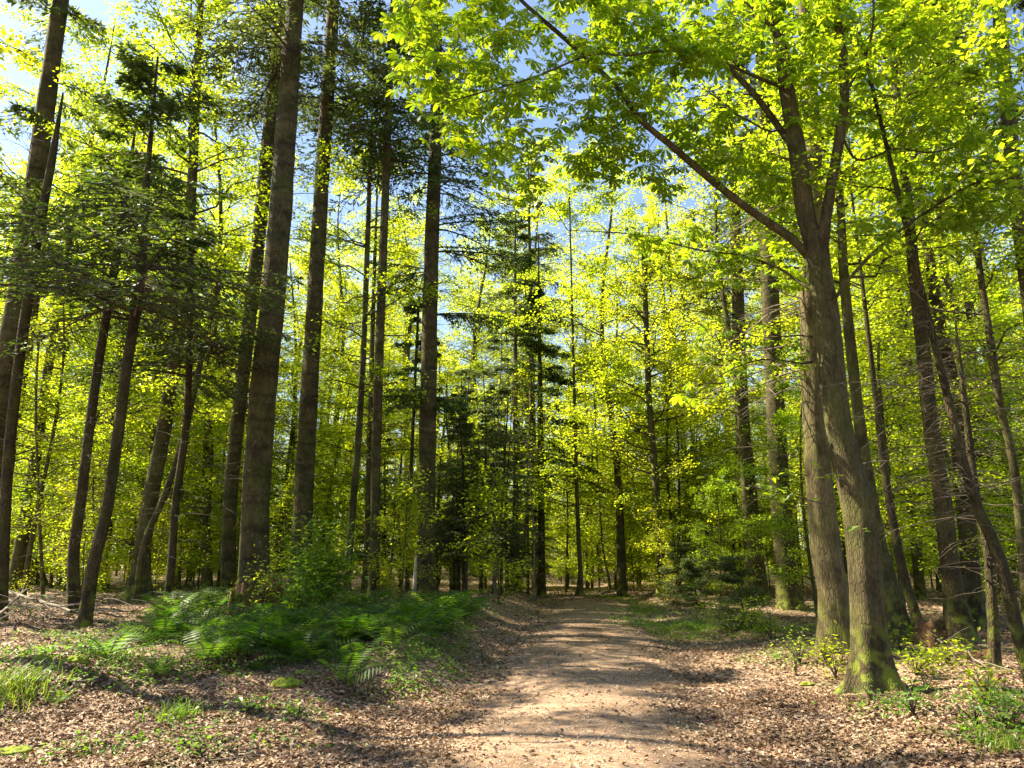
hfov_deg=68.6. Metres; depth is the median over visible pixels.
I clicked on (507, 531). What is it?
dead spruce
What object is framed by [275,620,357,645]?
fern
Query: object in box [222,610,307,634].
fern
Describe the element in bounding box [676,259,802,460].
beech tree
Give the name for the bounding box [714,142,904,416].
beech tree
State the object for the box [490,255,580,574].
beech tree
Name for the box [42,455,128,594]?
beech sapling
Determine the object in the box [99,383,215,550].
beech tree
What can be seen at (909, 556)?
beech tree
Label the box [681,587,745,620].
bush
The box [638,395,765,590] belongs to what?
beech tree
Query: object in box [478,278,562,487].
beech tree
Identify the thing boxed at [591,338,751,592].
beech tree
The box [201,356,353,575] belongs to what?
beech tree
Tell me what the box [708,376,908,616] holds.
beech tree
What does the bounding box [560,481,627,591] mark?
beech tree
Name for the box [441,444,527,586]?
beech tree
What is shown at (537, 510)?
spruce tree
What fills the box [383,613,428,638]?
fern
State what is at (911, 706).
sapling
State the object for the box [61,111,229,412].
beech tree
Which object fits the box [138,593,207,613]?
fern
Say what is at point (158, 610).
fern
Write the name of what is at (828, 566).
beech tree
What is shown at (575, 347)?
beech tree
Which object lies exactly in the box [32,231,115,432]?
beech tree
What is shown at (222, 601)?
fern
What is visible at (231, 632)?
fern
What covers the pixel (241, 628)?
fern
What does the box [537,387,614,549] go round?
beech tree
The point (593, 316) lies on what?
beech tree
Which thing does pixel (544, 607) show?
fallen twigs
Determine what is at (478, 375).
spruce tree
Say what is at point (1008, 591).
young tree
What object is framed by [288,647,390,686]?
fern
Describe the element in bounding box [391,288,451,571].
beech tree
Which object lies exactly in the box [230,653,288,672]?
fern
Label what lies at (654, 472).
beech tree
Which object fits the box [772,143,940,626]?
young tree
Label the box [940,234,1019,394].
beech tree
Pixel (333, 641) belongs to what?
fern
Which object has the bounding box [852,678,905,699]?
sapling
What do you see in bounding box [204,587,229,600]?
fern
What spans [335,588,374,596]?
fern
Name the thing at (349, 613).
fern
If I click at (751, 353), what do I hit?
beech tree
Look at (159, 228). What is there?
beech tree
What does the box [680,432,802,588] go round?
beech tree
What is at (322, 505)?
beech sapling
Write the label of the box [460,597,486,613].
fern
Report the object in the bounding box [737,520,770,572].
beech sapling
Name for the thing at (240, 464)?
beech tree
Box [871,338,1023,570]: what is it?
beech tree
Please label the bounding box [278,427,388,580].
beech tree
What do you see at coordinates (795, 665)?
sapling
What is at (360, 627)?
fern
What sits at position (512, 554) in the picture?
dead spruce
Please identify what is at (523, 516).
beech tree
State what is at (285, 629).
fern
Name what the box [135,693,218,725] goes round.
grass tuft
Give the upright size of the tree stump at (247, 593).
1.007 m
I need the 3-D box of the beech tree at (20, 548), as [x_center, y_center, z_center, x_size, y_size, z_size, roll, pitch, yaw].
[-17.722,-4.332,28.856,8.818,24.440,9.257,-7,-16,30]
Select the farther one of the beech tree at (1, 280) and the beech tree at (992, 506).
the beech tree at (1, 280)
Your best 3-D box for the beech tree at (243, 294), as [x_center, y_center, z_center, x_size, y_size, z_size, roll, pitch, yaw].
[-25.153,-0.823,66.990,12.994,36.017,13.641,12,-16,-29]
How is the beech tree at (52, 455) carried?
on the ground at (890, 762)
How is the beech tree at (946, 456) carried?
on the ground at (890, 762)
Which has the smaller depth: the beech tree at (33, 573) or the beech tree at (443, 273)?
the beech tree at (33, 573)
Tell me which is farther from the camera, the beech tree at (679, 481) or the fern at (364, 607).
the beech tree at (679, 481)
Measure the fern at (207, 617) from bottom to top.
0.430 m
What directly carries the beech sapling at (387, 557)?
on the ground at (890, 762)
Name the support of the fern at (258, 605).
on the ground at (890, 762)
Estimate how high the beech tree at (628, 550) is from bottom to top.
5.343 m
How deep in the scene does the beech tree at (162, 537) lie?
41.33 m
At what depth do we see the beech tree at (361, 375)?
24.24 m
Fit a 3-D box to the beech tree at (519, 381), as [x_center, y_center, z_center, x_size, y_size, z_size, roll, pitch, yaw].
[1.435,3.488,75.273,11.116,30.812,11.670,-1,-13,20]
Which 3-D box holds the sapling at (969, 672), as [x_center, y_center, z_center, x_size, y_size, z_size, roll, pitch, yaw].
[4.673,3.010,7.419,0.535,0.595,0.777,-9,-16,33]
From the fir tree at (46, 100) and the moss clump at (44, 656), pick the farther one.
the fir tree at (46, 100)
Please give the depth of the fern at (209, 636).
10.07 m
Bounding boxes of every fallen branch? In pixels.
[0,578,36,614]
[154,589,196,597]
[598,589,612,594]
[928,626,987,667]
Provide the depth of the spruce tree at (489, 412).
29.90 m
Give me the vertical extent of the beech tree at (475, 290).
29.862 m
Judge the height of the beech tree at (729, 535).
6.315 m
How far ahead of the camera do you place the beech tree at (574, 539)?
57.11 m
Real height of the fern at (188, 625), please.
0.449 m
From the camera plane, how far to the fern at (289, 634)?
9.60 m
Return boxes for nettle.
[945,678,1023,732]
[950,688,1020,730]
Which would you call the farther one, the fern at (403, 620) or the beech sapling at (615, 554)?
the beech sapling at (615, 554)
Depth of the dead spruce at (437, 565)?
30.08 m
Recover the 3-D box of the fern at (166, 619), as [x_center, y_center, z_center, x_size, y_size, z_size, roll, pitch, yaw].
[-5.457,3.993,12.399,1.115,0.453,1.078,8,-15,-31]
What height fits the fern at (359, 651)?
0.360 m
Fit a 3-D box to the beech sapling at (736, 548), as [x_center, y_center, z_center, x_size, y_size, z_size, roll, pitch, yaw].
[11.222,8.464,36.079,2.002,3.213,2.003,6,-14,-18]
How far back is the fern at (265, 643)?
9.85 m
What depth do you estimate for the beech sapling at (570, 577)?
40.98 m
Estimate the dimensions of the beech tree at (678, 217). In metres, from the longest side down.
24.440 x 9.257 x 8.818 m
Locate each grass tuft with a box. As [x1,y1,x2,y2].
[0,654,78,725]
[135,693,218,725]
[959,714,1023,752]
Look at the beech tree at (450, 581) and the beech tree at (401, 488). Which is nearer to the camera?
the beech tree at (450, 581)
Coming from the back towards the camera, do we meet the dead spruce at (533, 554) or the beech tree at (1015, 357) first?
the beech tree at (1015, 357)
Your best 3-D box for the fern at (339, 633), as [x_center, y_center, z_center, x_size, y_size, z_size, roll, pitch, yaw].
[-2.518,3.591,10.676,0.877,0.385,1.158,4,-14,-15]
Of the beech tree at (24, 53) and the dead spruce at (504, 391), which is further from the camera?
the dead spruce at (504, 391)
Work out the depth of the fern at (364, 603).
15.40 m
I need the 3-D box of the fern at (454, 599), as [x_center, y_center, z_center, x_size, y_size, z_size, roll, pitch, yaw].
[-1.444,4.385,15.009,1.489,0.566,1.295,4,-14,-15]
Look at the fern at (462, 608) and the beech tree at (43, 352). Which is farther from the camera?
the beech tree at (43, 352)
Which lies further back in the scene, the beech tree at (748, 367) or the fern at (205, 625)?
the beech tree at (748, 367)
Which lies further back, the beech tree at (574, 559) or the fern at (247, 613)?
the beech tree at (574, 559)
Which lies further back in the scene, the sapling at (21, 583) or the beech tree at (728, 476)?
the beech tree at (728, 476)
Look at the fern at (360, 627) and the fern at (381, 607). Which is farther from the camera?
the fern at (381, 607)
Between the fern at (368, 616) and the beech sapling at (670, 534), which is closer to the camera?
the fern at (368, 616)
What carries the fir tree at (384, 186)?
on the ground at (890, 762)
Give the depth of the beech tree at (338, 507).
32.11 m
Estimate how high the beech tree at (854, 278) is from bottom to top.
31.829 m
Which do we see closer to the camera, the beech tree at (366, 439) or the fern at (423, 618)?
the fern at (423, 618)
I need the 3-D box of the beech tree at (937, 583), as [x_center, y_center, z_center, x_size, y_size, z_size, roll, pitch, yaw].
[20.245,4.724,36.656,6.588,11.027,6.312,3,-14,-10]
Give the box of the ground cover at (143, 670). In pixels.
[0,575,1023,763]
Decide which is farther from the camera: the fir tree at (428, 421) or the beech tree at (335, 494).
the beech tree at (335, 494)
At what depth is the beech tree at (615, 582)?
39.33 m
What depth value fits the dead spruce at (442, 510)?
29.88 m
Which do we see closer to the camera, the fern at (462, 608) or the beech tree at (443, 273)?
the fern at (462, 608)
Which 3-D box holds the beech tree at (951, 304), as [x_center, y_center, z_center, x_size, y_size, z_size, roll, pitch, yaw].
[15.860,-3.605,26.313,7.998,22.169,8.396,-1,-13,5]
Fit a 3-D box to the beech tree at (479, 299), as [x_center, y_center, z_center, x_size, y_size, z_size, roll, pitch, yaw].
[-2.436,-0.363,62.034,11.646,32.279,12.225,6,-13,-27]
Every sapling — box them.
[9,569,46,593]
[41,503,119,601]
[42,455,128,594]
[105,479,193,588]
[111,520,132,580]
[127,503,194,589]
[162,523,202,586]
[163,474,219,587]
[166,501,219,583]
[184,738,218,759]
[198,509,239,576]
[231,526,291,615]
[233,695,269,712]
[269,464,326,584]
[270,492,291,580]
[278,691,329,725]
[290,480,363,580]
[338,487,389,567]
[352,519,403,588]
[360,480,417,589]
[365,466,456,596]
[438,506,476,588]
[445,458,540,604]
[545,498,573,581]
[545,512,577,582]
[548,519,575,581]
[561,532,594,584]
[583,523,614,579]
[585,470,655,591]
[609,516,652,591]
[610,499,667,584]
[626,525,656,580]
[627,514,692,602]
[644,492,675,577]
[653,538,702,601]
[670,555,717,608]
[691,499,735,584]
[708,550,776,631]
[725,528,744,585]
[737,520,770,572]
[762,505,774,589]
[770,627,822,663]
[780,653,813,675]
[800,525,812,574]
[802,620,849,662]
[809,646,849,679]
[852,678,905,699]
[878,676,941,717]
[888,621,934,651]
[903,492,935,589]
[906,662,960,694]
[919,626,980,664]
[952,656,1016,706]
[956,521,984,584]
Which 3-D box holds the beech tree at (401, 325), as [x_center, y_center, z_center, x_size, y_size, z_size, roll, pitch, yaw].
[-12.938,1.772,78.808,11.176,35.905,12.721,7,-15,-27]
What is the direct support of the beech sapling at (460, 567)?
on the ground at (890, 762)
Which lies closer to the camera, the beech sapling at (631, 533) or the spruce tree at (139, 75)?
the spruce tree at (139, 75)
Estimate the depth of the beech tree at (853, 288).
45.19 m
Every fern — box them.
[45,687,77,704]
[70,625,154,660]
[110,602,210,629]
[116,616,191,643]
[127,601,188,618]
[129,610,194,640]
[130,608,190,630]
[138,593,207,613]
[138,656,188,675]
[143,589,208,610]
[143,611,191,636]
[145,605,208,619]
[152,589,210,603]
[156,590,219,607]
[159,625,248,664]
[163,616,232,637]
[170,627,254,652]
[171,600,245,622]
[174,606,227,632]
[182,610,240,631]
[182,618,277,644]
[183,586,228,609]
[187,599,225,618]
[194,586,228,601]
[194,628,274,659]
[195,636,256,661]
[198,612,253,638]
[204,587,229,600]
[211,621,297,657]
[213,603,294,621]
[213,611,294,633]
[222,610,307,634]
[226,601,296,622]
[227,622,289,650]
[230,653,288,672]
[235,606,328,628]
[237,597,309,613]
[238,629,339,667]
[241,613,302,629]
[242,606,312,631]
[243,627,364,667]
[246,616,304,627]
[247,621,346,655]
[253,617,321,647]
[254,622,312,650]
[257,631,331,657]
[270,613,313,628]
[271,607,312,630]
[271,634,330,663]
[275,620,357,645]
[278,613,343,630]
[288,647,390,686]
[299,611,352,624]
[300,604,341,627]
[303,602,360,626]
[304,604,395,640]
[307,625,367,646]
[308,612,393,638]
[308,620,365,647]
[309,614,389,639]
[310,594,360,611]
[311,631,364,659]
[314,599,380,613]
[314,603,373,617]
[314,615,372,632]
[319,612,369,628]
[319,636,392,664]
[328,604,424,628]
[330,587,355,603]
[330,603,416,630]
[332,590,398,608]
[333,615,403,640]
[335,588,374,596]
[338,610,418,644]
[340,586,405,608]
[346,621,402,640]
[350,616,435,650]
[355,595,417,614]
[362,601,404,621]
[365,596,414,611]
[367,585,418,603]
[367,616,412,636]
[368,595,462,624]
[380,597,443,623]
[381,609,417,622]
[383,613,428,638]
[384,605,457,636]
[388,602,433,616]
[396,605,454,624]
[401,608,466,631]
[402,592,445,607]
[408,589,479,611]
[414,604,472,627]
[422,594,479,610]
[428,590,493,619]
[428,591,475,609]
[438,600,479,619]
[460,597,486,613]
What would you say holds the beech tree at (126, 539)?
on the ground at (890, 762)
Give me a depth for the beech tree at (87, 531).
42.32 m
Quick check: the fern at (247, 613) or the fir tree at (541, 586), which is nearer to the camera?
the fern at (247, 613)
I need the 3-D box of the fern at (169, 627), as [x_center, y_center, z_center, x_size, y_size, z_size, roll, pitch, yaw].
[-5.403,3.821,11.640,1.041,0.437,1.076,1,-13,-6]
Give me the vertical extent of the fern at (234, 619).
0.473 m
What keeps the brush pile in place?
on the ground at (890, 762)
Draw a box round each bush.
[258,534,348,612]
[272,511,379,611]
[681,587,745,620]
[725,586,784,630]
[729,602,795,639]
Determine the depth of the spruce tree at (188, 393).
19.07 m
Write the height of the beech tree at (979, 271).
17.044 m
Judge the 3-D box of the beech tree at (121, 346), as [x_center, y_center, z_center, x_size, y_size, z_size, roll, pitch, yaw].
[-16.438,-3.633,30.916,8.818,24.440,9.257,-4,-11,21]
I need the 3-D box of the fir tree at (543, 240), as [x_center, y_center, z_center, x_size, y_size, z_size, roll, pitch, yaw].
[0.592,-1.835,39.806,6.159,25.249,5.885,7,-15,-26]
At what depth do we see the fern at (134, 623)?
12.49 m
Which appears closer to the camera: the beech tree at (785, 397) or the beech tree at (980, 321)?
the beech tree at (785, 397)
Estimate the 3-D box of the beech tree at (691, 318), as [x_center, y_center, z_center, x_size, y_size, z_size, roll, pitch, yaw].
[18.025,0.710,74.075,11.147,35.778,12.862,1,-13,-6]
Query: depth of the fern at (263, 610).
13.99 m
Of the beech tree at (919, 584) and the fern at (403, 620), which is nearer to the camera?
the fern at (403, 620)
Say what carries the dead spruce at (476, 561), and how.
on the ground at (890, 762)
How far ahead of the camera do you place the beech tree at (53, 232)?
55.11 m
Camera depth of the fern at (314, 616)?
11.58 m
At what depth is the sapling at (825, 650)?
10.82 m
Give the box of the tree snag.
[412,550,417,597]
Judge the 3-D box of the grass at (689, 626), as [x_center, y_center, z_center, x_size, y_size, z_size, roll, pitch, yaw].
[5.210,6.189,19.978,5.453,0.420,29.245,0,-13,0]
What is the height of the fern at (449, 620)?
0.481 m
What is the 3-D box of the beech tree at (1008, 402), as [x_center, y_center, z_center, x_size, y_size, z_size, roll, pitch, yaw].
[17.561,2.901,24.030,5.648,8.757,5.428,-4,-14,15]
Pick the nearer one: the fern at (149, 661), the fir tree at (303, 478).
the fern at (149, 661)
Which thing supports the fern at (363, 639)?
on the ground at (890, 762)
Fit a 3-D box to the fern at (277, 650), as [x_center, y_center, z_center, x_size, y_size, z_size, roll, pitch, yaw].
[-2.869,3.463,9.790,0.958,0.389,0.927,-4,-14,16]
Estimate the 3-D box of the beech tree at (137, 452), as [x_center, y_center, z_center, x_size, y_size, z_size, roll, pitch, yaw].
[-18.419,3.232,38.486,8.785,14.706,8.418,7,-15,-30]
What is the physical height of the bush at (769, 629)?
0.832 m
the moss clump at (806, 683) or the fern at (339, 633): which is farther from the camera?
the fern at (339, 633)
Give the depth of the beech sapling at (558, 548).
51.01 m
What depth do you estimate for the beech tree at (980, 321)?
80.66 m
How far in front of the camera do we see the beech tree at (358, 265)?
77.31 m
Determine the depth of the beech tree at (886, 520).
25.94 m
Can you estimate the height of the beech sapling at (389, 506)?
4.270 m
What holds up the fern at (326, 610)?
on the ground at (890, 762)
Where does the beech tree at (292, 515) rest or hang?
on the ground at (890, 762)
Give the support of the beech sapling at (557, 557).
on the ground at (890, 762)
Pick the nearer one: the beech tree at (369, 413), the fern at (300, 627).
the fern at (300, 627)
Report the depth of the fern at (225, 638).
9.46 m
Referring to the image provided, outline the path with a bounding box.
[391,587,733,767]
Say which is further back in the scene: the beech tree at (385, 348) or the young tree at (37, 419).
the beech tree at (385, 348)
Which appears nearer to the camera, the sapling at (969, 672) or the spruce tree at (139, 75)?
the sapling at (969, 672)
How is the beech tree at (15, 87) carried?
on the ground at (890, 762)
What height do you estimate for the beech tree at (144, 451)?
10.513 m
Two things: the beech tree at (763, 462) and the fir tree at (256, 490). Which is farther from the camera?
the beech tree at (763, 462)
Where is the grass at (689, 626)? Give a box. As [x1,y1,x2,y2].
[584,592,1023,760]
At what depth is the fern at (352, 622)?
10.83 m
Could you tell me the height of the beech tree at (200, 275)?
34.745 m
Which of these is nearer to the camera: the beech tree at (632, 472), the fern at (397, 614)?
the fern at (397, 614)
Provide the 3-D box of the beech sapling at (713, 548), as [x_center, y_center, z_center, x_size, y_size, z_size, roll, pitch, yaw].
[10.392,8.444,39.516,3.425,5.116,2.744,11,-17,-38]
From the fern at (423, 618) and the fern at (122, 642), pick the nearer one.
the fern at (122, 642)
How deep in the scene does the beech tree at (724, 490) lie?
25.23 m
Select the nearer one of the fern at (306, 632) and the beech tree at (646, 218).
the fern at (306, 632)
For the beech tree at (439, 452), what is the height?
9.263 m
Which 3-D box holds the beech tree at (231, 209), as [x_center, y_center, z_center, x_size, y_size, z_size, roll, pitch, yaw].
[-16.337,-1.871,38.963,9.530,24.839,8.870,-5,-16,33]
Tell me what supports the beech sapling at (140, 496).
on the ground at (890, 762)
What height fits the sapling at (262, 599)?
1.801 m
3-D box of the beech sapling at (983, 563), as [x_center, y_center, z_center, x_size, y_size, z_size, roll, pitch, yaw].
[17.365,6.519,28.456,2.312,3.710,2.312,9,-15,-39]
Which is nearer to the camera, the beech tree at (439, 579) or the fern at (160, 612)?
the fern at (160, 612)
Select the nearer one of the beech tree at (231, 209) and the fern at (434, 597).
the fern at (434, 597)
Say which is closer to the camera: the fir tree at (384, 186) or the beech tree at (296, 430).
the fir tree at (384, 186)
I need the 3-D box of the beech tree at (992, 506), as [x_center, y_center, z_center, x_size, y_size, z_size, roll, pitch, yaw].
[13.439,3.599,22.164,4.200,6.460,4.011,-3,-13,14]
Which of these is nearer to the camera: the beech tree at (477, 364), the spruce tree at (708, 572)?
the spruce tree at (708, 572)
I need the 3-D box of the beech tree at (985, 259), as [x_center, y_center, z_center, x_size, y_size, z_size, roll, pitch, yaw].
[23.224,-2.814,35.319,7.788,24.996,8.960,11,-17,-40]
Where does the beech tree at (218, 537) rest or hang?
on the ground at (890, 762)
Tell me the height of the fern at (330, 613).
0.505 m
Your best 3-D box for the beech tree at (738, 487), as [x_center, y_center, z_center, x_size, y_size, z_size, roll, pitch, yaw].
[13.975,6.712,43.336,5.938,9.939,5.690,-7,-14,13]
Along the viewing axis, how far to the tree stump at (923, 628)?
13.34 m
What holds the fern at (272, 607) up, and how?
on the ground at (890, 762)
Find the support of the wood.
on the ground at (890, 762)
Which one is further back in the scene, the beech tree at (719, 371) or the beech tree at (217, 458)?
the beech tree at (719, 371)
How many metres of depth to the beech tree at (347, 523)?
64.65 m
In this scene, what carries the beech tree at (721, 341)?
on the ground at (890, 762)
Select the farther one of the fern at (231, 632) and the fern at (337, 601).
the fern at (337, 601)
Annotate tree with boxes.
[0,0,126,489]
[0,0,171,477]
[0,0,175,591]
[0,24,43,164]
[0,30,241,592]
[0,38,305,628]
[0,92,149,620]
[0,109,183,588]
[0,124,257,614]
[0,127,107,464]
[0,160,57,456]
[1,0,352,603]
[1,203,102,482]
[4,114,147,468]
[7,183,117,584]
[9,346,75,563]
[9,392,73,567]
[10,269,157,595]
[10,341,167,591]
[10,350,108,589]
[10,442,50,561]
[11,363,122,587]
[11,416,76,561]
[12,416,140,577]
[17,309,82,598]
[18,425,104,585]
[21,310,196,544]
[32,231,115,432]
[36,309,239,587]
[36,331,214,590]
[45,313,240,538]
[46,400,135,582]
[57,199,282,608]
[57,273,142,515]
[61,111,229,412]
[71,128,249,482]
[73,138,211,490]
[85,364,220,556]
[96,387,242,589]
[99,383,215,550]
[105,137,299,587]
[112,236,287,603]
[114,439,200,547]
[115,441,138,575]
[116,437,222,567]
[121,353,287,589]
[123,58,331,589]
[123,202,241,491]
[123,360,230,588]
[131,273,340,549]
[132,127,251,424]
[151,440,220,585]
[152,395,289,589]
[154,398,226,581]
[165,248,396,584]
[165,287,252,577]
[167,0,402,596]
[169,0,361,593]
[184,194,293,577]
[184,373,285,552]
[188,426,293,579]
[191,445,275,566]
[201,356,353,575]
[214,352,298,454]
[217,229,329,419]
[223,269,292,475]
[239,0,412,592]
[256,79,469,595]
[257,220,357,573]
[269,449,331,572]
[270,445,346,575]
[271,374,403,582]
[271,454,292,553]
[274,274,368,546]
[274,429,362,551]
[276,259,356,480]
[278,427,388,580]
[282,234,383,481]
[284,374,415,591]
[286,140,455,591]
[287,163,421,545]
[289,255,391,572]
[291,340,452,550]
[294,430,364,549]
[297,353,415,541]
[303,0,460,598]
[321,286,420,472]
[326,195,456,484]
[328,3,531,599]
[333,467,365,575]
[334,246,437,463]
[338,198,462,496]
[338,385,450,590]
[342,181,465,574]
[353,427,412,588]
[354,345,510,541]
[360,297,457,593]
[370,0,1023,694]
[381,373,518,589]
[386,429,441,550]
[390,373,498,584]
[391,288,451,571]
[396,403,507,589]
[411,239,520,442]
[412,355,525,547]
[435,392,499,591]
[437,190,553,577]
[437,244,525,571]
[438,261,509,456]
[439,455,522,589]
[441,415,509,503]
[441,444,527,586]
[448,151,592,576]
[450,134,691,596]
[459,382,530,592]
[469,160,584,592]
[471,195,565,591]
[474,259,579,580]
[476,270,568,573]
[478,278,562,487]
[479,288,571,466]
[485,456,566,574]
[488,428,565,567]
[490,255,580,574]
[491,234,613,595]
[501,361,561,592]
[503,432,557,593]
[508,418,630,591]
[519,140,690,596]
[524,260,638,576]
[528,356,660,590]
[529,468,603,587]
[533,328,657,592]
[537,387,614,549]
[542,278,622,557]
[545,457,607,581]
[545,488,610,568]
[546,429,583,549]
[549,515,596,583]
[550,219,726,596]
[552,356,688,589]
[552,411,635,587]
[555,292,660,578]
[558,241,676,581]
[559,413,685,573]
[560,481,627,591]
[587,381,680,584]
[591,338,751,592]
[596,204,716,575]
[597,349,740,593]
[598,162,760,582]
[598,192,731,579]
[605,503,652,581]
[618,206,731,578]
[621,305,658,572]
[622,94,799,602]
[627,226,731,465]
[629,357,760,582]
[636,409,723,583]
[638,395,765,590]
[640,0,1023,654]
[641,362,742,577]
[664,313,836,553]
[665,465,770,602]
[669,388,811,590]
[673,279,763,504]
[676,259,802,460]
[676,270,761,465]
[677,20,803,600]
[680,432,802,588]
[686,0,1017,642]
[686,486,724,600]
[690,280,763,550]
[698,0,867,610]
[704,404,792,554]
[705,186,843,589]
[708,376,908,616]
[709,494,765,580]
[710,419,803,552]
[712,115,908,589]
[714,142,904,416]
[721,232,980,555]
[727,374,807,548]
[728,261,802,568]
[746,277,800,448]
[755,0,1023,683]
[761,456,814,588]
[764,226,902,437]
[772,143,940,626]
[777,218,1023,609]
[783,197,896,466]
[791,321,971,563]
[793,427,929,563]
[796,92,989,599]
[796,206,942,429]
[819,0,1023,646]
[832,15,1023,629]
[842,235,1023,563]
[843,0,1023,623]
[843,234,1023,623]
[845,15,1023,602]
[854,91,1023,489]
[855,316,1023,668]
[863,382,938,575]
[866,410,956,567]
[869,154,1008,519]
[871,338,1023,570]
[875,238,1023,440]
[876,95,1023,491]
[887,400,1023,594]
[888,390,1003,590]
[892,432,999,591]
[894,276,1023,611]
[898,275,1023,596]
[904,0,1023,442]
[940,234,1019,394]
[945,261,1023,452]
[950,222,1023,551]
[965,266,1020,461]
[979,346,1023,568]
[989,382,1023,527]
[1006,287,1023,432]
[1009,286,1023,445]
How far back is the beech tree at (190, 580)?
47.00 m
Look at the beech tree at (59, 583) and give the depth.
37.36 m
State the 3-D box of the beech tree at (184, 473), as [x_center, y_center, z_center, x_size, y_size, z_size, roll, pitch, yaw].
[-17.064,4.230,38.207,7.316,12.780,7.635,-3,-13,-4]
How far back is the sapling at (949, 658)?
10.48 m
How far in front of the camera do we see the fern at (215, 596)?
17.37 m
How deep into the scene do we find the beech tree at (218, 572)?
34.05 m
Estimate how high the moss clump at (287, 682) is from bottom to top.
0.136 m
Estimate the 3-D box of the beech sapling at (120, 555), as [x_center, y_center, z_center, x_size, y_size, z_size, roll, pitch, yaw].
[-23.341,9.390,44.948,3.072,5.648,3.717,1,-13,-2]
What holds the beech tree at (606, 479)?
on the ground at (890, 762)
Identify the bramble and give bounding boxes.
[894,632,984,676]
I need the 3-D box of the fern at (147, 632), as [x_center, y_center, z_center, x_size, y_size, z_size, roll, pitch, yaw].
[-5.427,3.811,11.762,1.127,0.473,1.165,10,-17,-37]
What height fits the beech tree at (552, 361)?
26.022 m
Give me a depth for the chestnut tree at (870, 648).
10.15 m
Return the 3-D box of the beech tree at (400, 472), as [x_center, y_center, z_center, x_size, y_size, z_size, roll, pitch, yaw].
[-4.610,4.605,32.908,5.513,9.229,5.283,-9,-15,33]
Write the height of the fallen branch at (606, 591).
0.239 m
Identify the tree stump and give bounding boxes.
[227,583,244,617]
[234,572,284,616]
[913,616,946,647]
[965,649,987,658]
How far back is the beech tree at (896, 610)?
15.09 m
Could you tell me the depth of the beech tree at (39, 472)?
39.69 m
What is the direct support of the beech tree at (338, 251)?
on the ground at (890, 762)
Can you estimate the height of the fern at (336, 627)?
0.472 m
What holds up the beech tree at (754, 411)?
on the ground at (890, 762)
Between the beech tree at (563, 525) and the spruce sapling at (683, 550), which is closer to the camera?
the spruce sapling at (683, 550)
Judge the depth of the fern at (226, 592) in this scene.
18.07 m
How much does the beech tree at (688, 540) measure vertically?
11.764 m
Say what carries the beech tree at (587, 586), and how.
on the ground at (890, 762)
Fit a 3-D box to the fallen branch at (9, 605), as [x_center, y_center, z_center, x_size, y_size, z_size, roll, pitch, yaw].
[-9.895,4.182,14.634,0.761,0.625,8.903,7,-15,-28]
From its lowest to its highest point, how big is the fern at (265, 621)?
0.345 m
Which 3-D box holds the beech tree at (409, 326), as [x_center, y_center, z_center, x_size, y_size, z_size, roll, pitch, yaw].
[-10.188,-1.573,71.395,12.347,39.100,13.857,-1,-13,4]
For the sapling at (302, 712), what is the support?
on the ground at (890, 762)
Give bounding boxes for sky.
[0,0,1023,560]
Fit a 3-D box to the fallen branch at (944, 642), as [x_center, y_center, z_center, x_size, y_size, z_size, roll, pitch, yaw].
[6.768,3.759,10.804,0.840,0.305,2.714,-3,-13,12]
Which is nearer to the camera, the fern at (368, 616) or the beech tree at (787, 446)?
the fern at (368, 616)
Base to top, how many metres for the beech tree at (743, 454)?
20.578 m
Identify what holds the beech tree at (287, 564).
on the ground at (890, 762)
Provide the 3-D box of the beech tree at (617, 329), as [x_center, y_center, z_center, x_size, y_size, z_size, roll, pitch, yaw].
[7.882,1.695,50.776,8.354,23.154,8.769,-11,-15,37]
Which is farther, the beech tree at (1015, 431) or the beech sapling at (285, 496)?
the beech tree at (1015, 431)
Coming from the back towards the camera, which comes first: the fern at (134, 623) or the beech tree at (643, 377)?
the beech tree at (643, 377)
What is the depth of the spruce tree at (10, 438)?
16.52 m
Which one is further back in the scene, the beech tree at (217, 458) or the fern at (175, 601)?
the beech tree at (217, 458)
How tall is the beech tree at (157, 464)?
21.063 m
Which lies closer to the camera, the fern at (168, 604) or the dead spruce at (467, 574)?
the fern at (168, 604)
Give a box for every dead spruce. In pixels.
[412,367,492,589]
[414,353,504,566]
[416,375,450,591]
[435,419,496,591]
[436,364,487,589]
[441,414,492,590]
[447,400,492,590]
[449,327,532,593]
[451,375,549,595]
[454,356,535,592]
[457,422,521,589]
[472,424,538,590]
[487,391,528,594]
[505,397,544,590]
[510,439,564,599]
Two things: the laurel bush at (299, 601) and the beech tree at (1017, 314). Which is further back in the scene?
the beech tree at (1017, 314)
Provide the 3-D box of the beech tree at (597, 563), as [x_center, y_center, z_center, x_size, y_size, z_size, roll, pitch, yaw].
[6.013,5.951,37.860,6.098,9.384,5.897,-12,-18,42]
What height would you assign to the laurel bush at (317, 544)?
2.271 m
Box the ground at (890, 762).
[0,563,1023,767]
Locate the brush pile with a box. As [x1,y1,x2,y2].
[0,591,162,623]
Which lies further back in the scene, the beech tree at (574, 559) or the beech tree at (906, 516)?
the beech tree at (574, 559)
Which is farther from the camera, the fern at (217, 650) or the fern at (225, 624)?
the fern at (225, 624)
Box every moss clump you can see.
[0,745,35,755]
[31,653,51,661]
[66,654,89,663]
[270,676,304,688]
[800,681,814,685]
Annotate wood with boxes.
[34,382,1012,574]
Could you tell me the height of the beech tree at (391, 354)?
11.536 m
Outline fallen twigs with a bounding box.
[0,589,1023,767]
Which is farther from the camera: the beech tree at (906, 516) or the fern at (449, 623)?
the beech tree at (906, 516)

